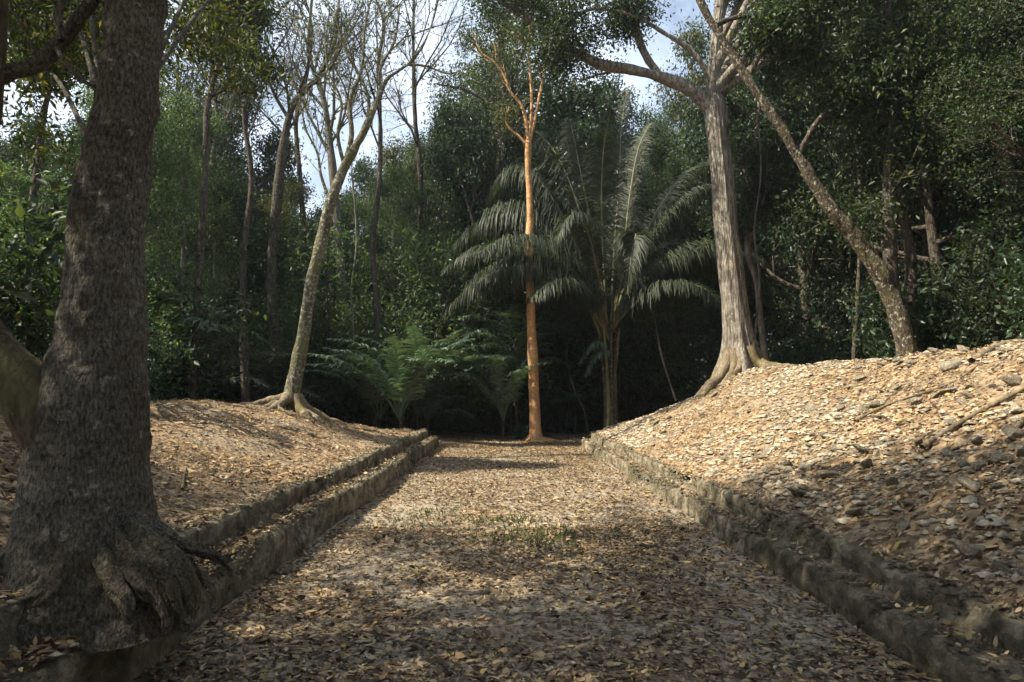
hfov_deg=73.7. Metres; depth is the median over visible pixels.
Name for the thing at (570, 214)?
forest tree
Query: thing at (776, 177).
forest tree
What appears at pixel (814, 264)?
forest tree
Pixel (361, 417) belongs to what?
shrub
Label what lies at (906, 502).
rock
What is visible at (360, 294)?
shrub
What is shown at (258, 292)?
shrub
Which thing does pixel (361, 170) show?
forest tree
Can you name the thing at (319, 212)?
forest tree
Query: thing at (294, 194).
forest tree
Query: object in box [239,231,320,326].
shrub
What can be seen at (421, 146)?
forest tree
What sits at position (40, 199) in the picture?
forest tree
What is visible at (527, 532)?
grass
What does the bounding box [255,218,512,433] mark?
shrub
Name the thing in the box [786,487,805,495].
rock
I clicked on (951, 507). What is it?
rock
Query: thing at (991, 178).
forest tree
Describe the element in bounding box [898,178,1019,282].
forest tree
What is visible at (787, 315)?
forest tree
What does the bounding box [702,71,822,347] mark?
forest tree
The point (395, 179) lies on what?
forest tree
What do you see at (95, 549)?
tree
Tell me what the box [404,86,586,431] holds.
forest tree
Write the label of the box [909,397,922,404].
rock
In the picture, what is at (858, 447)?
rock
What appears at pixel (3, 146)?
forest tree
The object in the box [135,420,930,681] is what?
ground
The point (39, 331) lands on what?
shrub
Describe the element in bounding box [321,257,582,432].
shrub
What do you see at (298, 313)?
shrub
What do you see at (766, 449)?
rock
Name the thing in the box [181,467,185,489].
stick
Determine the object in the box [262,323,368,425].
shrub
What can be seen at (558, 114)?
forest tree
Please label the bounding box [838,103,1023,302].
forest tree
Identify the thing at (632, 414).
shrub
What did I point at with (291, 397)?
leaning tree
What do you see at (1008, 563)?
rock
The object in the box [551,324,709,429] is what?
shrub
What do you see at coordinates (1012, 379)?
rock
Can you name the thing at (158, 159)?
forest tree
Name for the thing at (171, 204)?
forest tree
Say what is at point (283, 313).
shrub
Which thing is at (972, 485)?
rock
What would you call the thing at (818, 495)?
rock
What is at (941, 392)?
fallen branch
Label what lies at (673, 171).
forest tree
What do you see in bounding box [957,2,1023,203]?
forest tree
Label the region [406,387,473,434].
young palm
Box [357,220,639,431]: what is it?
shrub
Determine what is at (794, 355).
shrub
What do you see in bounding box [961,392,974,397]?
rock
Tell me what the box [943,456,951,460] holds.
rock
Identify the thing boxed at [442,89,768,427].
feather palm
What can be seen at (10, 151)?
forest tree
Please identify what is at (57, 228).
shrub
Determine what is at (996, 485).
rock
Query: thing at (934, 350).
rock
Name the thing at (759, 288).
vine
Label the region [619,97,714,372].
forest tree
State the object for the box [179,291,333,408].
shrub
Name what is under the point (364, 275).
shrub
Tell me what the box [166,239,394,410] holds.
shrub
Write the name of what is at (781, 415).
leaf litter
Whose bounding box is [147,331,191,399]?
shrub
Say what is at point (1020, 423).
fallen branch
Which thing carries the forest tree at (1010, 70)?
on the bank at (970, 514)
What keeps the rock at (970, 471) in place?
on the bank at (970, 514)
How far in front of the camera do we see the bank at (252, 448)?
10.05 m
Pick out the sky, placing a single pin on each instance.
(660, 56)
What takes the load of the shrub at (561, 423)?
on the ground at (600, 623)
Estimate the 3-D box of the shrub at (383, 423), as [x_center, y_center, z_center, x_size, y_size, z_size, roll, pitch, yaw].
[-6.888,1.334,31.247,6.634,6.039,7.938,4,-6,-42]
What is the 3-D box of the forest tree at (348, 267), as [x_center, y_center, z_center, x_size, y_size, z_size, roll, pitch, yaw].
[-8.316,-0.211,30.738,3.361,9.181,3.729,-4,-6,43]
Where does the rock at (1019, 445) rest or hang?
on the bank at (970, 514)
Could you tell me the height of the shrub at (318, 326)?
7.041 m
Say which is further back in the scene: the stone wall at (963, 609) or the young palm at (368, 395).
the young palm at (368, 395)
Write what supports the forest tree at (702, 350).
on the ground at (600, 623)
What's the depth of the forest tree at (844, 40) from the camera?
19.18 m
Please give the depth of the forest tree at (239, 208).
29.68 m
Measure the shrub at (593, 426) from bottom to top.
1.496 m
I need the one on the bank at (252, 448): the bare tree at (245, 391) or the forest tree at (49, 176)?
the bare tree at (245, 391)
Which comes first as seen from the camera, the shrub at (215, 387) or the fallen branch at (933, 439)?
the fallen branch at (933, 439)
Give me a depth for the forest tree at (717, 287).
45.75 m
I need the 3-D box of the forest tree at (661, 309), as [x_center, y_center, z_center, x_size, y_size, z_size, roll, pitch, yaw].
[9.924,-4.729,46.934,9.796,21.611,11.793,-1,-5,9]
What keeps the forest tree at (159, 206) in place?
on the bank at (252, 448)
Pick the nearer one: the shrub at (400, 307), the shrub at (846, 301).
the shrub at (846, 301)
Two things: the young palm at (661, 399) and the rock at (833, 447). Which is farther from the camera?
the young palm at (661, 399)
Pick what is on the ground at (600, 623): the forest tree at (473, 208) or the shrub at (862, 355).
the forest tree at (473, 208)
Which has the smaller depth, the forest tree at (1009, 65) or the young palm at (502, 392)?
the forest tree at (1009, 65)
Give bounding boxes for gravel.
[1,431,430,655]
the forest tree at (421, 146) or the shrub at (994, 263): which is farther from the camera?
the forest tree at (421, 146)
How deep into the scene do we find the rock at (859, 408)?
8.96 m
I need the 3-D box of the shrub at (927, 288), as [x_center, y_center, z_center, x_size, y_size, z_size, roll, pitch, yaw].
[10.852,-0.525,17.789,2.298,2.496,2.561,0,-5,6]
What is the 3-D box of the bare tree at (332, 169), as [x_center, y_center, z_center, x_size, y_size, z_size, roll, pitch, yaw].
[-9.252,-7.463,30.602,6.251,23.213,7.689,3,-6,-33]
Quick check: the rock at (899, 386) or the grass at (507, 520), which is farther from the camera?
the rock at (899, 386)
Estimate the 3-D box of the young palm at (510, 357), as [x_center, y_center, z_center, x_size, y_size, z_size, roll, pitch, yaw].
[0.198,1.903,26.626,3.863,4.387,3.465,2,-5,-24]
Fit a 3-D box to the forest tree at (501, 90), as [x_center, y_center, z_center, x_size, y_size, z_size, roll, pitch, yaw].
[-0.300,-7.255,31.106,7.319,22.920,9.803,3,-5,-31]
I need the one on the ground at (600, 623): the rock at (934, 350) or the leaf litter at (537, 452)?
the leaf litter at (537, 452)
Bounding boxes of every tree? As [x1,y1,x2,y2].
[0,0,296,661]
[0,104,88,343]
[0,108,62,181]
[0,128,46,214]
[0,131,28,181]
[0,134,31,174]
[0,156,69,345]
[2,173,53,225]
[7,0,167,246]
[16,151,62,214]
[41,79,222,342]
[45,73,235,372]
[50,49,275,272]
[145,77,267,397]
[145,209,170,291]
[146,120,193,286]
[146,138,266,370]
[150,69,316,331]
[163,0,302,394]
[164,144,299,337]
[168,0,317,400]
[174,103,258,173]
[175,0,363,300]
[188,115,315,296]
[201,0,322,401]
[205,173,319,351]
[227,178,300,259]
[241,0,481,425]
[250,0,399,394]
[254,0,387,422]
[290,207,333,271]
[306,0,473,427]
[307,196,370,244]
[307,244,359,385]
[309,182,390,291]
[309,192,400,344]
[338,158,448,429]
[344,146,407,256]
[353,130,449,302]
[357,0,473,301]
[366,86,465,255]
[366,121,443,291]
[383,97,508,314]
[396,31,579,315]
[400,132,438,256]
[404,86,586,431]
[415,82,542,287]
[420,0,998,396]
[421,0,615,432]
[432,130,542,318]
[447,2,583,442]
[472,60,652,431]
[504,83,610,427]
[506,157,563,317]
[542,61,650,421]
[544,159,609,334]
[559,191,654,363]
[561,174,664,340]
[569,129,721,395]
[613,150,721,399]
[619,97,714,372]
[626,113,721,397]
[630,123,720,347]
[638,126,721,386]
[640,91,796,367]
[645,12,779,377]
[662,93,817,365]
[663,78,864,361]
[669,28,881,359]
[673,38,922,352]
[681,140,840,358]
[686,241,834,375]
[689,55,835,360]
[696,0,1016,356]
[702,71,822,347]
[728,104,907,355]
[729,9,993,354]
[766,0,955,359]
[792,0,1023,328]
[809,14,1023,311]
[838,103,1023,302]
[848,1,1023,286]
[877,0,1023,219]
[885,0,1023,222]
[898,0,1023,255]
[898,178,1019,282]
[910,85,1023,220]
[941,22,1023,216]
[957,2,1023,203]
[966,18,1023,208]
[995,33,1023,163]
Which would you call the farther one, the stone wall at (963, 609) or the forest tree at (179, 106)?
the forest tree at (179, 106)
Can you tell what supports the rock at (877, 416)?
on the bank at (970, 514)
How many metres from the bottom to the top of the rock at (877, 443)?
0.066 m
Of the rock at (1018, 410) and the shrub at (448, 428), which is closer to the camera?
the rock at (1018, 410)
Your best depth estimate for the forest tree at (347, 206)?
32.06 m
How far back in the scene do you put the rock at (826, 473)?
7.26 m
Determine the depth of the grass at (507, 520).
8.73 m
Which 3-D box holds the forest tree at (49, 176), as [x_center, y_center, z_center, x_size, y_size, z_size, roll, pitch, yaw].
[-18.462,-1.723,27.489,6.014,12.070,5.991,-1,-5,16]
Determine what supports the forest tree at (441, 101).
on the ground at (600, 623)
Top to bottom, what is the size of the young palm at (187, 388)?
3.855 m
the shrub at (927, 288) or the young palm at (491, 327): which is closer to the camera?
the shrub at (927, 288)
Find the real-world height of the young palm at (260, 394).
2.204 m
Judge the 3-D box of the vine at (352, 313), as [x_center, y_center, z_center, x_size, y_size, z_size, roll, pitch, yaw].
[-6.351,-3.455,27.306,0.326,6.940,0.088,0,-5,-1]
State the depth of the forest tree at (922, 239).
20.15 m
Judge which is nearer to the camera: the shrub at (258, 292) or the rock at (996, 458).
the rock at (996, 458)
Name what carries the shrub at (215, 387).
on the ground at (600, 623)
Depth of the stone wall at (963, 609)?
4.97 m
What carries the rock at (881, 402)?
on the bank at (970, 514)
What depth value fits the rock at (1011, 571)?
4.01 m
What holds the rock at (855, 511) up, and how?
on the bank at (970, 514)
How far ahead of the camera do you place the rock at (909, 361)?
11.01 m
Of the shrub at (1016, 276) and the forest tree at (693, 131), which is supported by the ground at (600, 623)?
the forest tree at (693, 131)
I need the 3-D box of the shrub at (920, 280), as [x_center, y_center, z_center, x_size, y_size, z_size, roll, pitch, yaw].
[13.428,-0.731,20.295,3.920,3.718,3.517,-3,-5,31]
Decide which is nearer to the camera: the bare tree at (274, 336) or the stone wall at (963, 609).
the stone wall at (963, 609)
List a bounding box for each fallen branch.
[853,364,977,421]
[919,386,1023,449]
[931,387,955,396]
[968,339,1021,364]
[1016,417,1023,427]
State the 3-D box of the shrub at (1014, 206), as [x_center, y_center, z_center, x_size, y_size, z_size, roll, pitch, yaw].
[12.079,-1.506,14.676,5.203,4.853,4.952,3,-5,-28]
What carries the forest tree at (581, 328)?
on the ground at (600, 623)
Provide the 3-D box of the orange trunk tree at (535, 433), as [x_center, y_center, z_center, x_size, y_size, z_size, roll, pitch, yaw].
[0.124,-5.222,24.820,5.196,18.022,3.493,0,-5,-1]
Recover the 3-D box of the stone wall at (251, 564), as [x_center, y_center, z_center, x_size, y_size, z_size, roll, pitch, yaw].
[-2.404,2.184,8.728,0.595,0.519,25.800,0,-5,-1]
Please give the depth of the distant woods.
58.86 m
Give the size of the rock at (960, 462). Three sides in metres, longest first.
0.247 x 0.168 x 0.088 m
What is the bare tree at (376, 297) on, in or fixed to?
on the ground at (600, 623)
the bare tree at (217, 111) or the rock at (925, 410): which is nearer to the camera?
the rock at (925, 410)
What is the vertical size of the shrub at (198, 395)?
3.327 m
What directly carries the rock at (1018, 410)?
on the bank at (970, 514)
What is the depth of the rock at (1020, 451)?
5.59 m
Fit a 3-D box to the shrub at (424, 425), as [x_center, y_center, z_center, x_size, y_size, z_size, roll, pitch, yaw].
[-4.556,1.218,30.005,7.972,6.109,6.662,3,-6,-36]
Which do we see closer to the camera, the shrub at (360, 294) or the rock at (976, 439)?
the rock at (976, 439)
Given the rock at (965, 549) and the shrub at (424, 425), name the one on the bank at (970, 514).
the rock at (965, 549)
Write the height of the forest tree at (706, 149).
19.988 m
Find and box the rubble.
[596,339,1023,580]
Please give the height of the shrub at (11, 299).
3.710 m
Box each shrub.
[0,166,160,376]
[0,194,208,378]
[0,219,53,356]
[147,215,357,350]
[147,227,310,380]
[147,268,270,399]
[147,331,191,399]
[164,376,223,400]
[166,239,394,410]
[174,246,470,414]
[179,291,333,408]
[198,354,228,399]
[199,261,416,421]
[200,316,267,392]
[202,275,393,418]
[212,389,254,402]
[216,207,473,427]
[219,272,405,424]
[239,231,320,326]
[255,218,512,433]
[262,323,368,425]
[279,242,476,423]
[280,246,498,432]
[310,301,442,428]
[319,267,499,428]
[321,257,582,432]
[338,404,398,425]
[340,308,483,430]
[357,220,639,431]
[398,262,562,426]
[436,384,523,431]
[439,314,580,434]
[465,328,600,432]
[511,421,529,439]
[513,390,568,429]
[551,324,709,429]
[568,405,603,433]
[577,330,713,419]
[617,331,720,419]
[757,324,872,364]
[808,328,894,359]
[819,260,992,357]
[838,278,996,359]
[912,204,1023,345]
[929,175,1023,338]
[944,290,1021,348]
[963,243,1023,311]
[973,236,1023,338]
[996,254,1023,313]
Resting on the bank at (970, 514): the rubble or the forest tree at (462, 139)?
the rubble
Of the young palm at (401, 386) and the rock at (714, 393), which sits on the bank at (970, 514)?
the rock at (714, 393)
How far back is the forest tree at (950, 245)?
24.38 m
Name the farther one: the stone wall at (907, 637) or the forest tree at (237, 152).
the forest tree at (237, 152)
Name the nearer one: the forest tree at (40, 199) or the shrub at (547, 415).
the forest tree at (40, 199)
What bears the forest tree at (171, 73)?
on the ground at (600, 623)
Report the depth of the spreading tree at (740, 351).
20.34 m
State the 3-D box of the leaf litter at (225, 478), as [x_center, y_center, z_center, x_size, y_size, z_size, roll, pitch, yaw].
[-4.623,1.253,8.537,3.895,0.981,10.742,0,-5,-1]
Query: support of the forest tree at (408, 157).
on the ground at (600, 623)
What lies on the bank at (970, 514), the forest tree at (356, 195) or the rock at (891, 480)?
the rock at (891, 480)
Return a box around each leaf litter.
[0,401,357,521]
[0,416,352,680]
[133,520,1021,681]
[150,398,447,483]
[339,436,696,528]
[429,428,588,438]
[570,347,981,506]
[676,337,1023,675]
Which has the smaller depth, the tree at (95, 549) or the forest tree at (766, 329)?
the tree at (95, 549)
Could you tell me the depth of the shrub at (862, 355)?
21.76 m
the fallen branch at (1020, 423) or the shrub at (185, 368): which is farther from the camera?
the shrub at (185, 368)
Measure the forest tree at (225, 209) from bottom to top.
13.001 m
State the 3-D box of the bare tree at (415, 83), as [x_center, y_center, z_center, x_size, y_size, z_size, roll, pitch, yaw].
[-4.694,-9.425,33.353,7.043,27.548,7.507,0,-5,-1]
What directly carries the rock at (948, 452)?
on the bank at (970, 514)
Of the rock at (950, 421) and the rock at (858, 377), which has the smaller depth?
the rock at (950, 421)
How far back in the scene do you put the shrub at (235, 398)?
24.47 m
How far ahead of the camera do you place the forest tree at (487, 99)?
35.05 m
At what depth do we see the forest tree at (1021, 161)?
17.54 m
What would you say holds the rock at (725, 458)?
on the bank at (970, 514)
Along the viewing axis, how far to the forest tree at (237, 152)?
52.52 m
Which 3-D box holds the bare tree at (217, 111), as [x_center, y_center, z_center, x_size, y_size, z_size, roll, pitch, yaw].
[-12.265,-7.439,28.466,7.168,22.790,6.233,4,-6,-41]
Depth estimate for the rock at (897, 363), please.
11.32 m
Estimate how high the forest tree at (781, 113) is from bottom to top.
20.998 m
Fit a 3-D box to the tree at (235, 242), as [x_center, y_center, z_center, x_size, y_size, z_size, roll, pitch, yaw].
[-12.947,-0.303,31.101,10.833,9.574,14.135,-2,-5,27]
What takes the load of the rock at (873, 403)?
on the bank at (970, 514)
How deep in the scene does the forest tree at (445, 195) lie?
33.55 m
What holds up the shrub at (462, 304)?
on the ground at (600, 623)
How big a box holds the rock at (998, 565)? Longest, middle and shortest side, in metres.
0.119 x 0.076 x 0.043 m
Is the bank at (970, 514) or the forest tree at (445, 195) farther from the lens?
the forest tree at (445, 195)
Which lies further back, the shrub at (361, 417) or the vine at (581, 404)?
the shrub at (361, 417)
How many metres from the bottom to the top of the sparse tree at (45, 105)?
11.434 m
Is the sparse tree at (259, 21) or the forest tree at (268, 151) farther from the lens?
the forest tree at (268, 151)
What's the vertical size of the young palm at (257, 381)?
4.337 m
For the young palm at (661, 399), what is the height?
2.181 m
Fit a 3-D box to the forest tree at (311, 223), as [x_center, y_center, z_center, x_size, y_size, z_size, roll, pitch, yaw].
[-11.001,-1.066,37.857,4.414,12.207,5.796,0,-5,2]
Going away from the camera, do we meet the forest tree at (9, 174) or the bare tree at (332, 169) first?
the forest tree at (9, 174)
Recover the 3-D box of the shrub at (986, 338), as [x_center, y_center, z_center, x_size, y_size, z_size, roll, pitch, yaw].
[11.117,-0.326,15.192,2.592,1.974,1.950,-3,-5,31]
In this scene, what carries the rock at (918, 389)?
on the bank at (970, 514)
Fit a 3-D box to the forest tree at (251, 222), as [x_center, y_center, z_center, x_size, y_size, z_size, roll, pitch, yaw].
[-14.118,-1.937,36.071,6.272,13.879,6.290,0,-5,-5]
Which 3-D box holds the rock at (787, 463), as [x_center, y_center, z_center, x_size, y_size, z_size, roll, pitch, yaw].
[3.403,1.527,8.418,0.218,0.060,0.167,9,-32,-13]
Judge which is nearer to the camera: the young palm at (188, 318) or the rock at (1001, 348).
the rock at (1001, 348)
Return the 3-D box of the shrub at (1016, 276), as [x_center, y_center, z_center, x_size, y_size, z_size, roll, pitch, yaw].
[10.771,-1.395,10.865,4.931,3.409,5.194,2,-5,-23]
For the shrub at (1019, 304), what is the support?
on the bank at (970, 514)
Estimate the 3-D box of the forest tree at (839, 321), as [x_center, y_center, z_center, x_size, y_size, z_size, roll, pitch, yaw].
[12.132,-5.425,27.660,7.943,19.696,10.429,2,-5,-24]
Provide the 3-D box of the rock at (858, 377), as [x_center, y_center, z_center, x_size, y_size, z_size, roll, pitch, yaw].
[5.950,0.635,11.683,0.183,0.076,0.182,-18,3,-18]
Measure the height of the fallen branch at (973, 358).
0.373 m
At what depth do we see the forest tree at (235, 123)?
30.95 m
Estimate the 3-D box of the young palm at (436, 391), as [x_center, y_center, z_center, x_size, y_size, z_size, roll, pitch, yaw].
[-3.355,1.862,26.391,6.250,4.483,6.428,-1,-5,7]
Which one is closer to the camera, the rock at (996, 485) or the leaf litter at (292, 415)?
the rock at (996, 485)
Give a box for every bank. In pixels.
[0,400,412,588]
[588,341,1023,608]
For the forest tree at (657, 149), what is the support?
on the ground at (600, 623)
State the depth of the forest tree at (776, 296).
45.72 m
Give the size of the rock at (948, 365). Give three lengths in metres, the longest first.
0.391 x 0.243 x 0.126 m
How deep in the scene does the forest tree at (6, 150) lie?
28.07 m
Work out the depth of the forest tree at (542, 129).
35.58 m
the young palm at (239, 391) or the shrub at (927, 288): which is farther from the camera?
the young palm at (239, 391)
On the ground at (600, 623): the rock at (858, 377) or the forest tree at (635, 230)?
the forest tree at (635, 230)
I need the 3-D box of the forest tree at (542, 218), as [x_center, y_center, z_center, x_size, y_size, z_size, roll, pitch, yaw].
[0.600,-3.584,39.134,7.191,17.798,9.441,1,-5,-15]
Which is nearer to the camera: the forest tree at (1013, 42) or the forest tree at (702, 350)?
the forest tree at (1013, 42)
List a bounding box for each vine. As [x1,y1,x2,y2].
[351,170,357,340]
[569,375,589,432]
[648,297,676,400]
[753,102,761,337]
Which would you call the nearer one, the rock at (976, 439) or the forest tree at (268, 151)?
the rock at (976, 439)
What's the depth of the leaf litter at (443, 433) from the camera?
27.92 m
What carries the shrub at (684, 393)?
on the ground at (600, 623)
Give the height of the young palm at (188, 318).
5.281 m
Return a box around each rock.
[710,390,717,397]
[719,456,730,460]
[762,446,772,455]
[780,460,792,465]
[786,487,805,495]
[805,404,812,410]
[814,492,825,499]
[816,471,838,476]
[829,444,837,450]
[837,404,844,410]
[845,507,863,514]
[851,444,868,452]
[854,375,865,380]
[854,407,868,410]
[859,458,872,467]
[869,401,879,406]
[870,415,887,418]
[871,400,883,407]
[874,441,884,445]
[884,476,898,485]
[893,360,903,365]
[893,384,901,390]
[895,520,911,530]
[901,500,918,504]
[904,359,917,364]
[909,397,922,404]
[913,438,922,444]
[915,387,925,392]
[917,409,931,413]
[927,347,938,352]
[936,359,963,370]
[942,447,957,458]
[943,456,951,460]
[944,418,955,423]
[946,502,956,511]
[953,540,981,558]
[955,456,970,469]
[956,397,968,404]
[956,476,980,491]
[957,345,966,351]
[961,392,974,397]
[967,468,976,473]
[969,461,986,470]
[970,435,982,443]
[989,482,1003,489]
[990,454,1014,462]
[992,561,1009,570]
[995,347,1004,350]
[1000,374,1021,385]
[1001,424,1023,440]
[1001,561,1016,566]
[1007,569,1022,575]
[1010,407,1023,412]
[1014,442,1023,451]
[1016,448,1023,456]
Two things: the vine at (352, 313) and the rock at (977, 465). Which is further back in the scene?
the vine at (352, 313)
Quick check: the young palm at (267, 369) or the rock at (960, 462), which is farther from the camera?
the young palm at (267, 369)
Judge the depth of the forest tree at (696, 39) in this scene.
36.66 m
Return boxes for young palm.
[147,279,266,352]
[166,335,301,393]
[171,357,207,399]
[196,380,265,403]
[197,343,320,400]
[236,385,308,399]
[304,347,468,428]
[307,336,481,429]
[318,325,496,430]
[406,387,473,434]
[415,367,446,429]
[448,303,576,434]
[448,349,552,439]
[465,378,567,426]
[473,330,571,433]
[619,391,676,413]
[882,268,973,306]
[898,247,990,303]
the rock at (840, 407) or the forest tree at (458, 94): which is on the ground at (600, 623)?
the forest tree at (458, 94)
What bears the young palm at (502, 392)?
on the ground at (600, 623)
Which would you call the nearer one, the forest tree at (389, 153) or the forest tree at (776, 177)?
the forest tree at (776, 177)
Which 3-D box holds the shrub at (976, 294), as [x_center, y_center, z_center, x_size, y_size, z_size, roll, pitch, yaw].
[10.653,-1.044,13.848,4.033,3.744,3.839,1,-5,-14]
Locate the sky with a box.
[0,0,847,343]
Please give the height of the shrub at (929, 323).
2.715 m
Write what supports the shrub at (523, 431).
on the ground at (600, 623)
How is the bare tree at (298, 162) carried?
on the ground at (600, 623)
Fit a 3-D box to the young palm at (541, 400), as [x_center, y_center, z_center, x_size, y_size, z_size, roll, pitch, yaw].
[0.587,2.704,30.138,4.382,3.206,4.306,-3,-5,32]
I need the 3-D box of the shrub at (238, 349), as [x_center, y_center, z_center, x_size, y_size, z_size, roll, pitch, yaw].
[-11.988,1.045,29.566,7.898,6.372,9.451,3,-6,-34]
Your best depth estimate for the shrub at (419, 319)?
28.92 m
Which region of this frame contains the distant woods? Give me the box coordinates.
[683,151,904,396]
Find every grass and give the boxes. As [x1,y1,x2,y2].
[352,499,510,540]
[435,518,656,552]
[442,512,559,525]
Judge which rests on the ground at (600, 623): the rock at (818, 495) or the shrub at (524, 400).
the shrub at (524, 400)
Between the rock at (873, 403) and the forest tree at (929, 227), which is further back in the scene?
the forest tree at (929, 227)
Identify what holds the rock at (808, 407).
on the bank at (970, 514)
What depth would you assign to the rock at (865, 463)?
7.09 m
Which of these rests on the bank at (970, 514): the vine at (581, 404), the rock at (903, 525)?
the rock at (903, 525)
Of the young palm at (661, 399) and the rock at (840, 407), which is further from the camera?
the young palm at (661, 399)
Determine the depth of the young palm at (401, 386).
23.49 m
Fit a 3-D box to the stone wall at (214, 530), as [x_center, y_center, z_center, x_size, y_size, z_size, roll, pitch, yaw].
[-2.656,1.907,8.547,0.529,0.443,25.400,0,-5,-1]
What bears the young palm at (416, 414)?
on the ground at (600, 623)
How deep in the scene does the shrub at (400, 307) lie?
30.91 m
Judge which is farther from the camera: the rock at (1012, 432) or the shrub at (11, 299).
the shrub at (11, 299)
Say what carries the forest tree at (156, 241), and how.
on the ground at (600, 623)
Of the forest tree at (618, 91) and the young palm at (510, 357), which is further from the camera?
the forest tree at (618, 91)
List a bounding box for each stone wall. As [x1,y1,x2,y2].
[0,430,428,667]
[0,436,438,681]
[581,439,1023,681]
[591,433,1023,660]
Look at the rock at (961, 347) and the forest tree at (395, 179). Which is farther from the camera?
the forest tree at (395, 179)
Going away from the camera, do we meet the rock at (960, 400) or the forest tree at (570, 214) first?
the rock at (960, 400)
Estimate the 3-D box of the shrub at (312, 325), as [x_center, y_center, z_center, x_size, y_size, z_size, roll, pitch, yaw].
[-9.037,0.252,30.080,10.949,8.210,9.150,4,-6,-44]
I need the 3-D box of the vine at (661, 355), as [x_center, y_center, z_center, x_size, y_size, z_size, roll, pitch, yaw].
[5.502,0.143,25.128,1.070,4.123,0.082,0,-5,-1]
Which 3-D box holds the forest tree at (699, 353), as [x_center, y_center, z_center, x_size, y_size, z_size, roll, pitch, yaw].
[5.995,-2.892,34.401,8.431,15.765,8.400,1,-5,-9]
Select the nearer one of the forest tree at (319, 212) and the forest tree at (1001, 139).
the forest tree at (1001, 139)
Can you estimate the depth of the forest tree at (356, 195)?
47.54 m
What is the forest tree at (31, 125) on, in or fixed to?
on the ground at (600, 623)
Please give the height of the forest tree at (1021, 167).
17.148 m
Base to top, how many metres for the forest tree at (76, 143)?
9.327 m
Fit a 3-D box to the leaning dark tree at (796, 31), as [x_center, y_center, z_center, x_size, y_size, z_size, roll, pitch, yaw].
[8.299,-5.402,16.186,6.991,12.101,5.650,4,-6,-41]
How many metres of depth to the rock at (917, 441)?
7.08 m
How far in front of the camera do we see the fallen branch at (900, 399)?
8.71 m

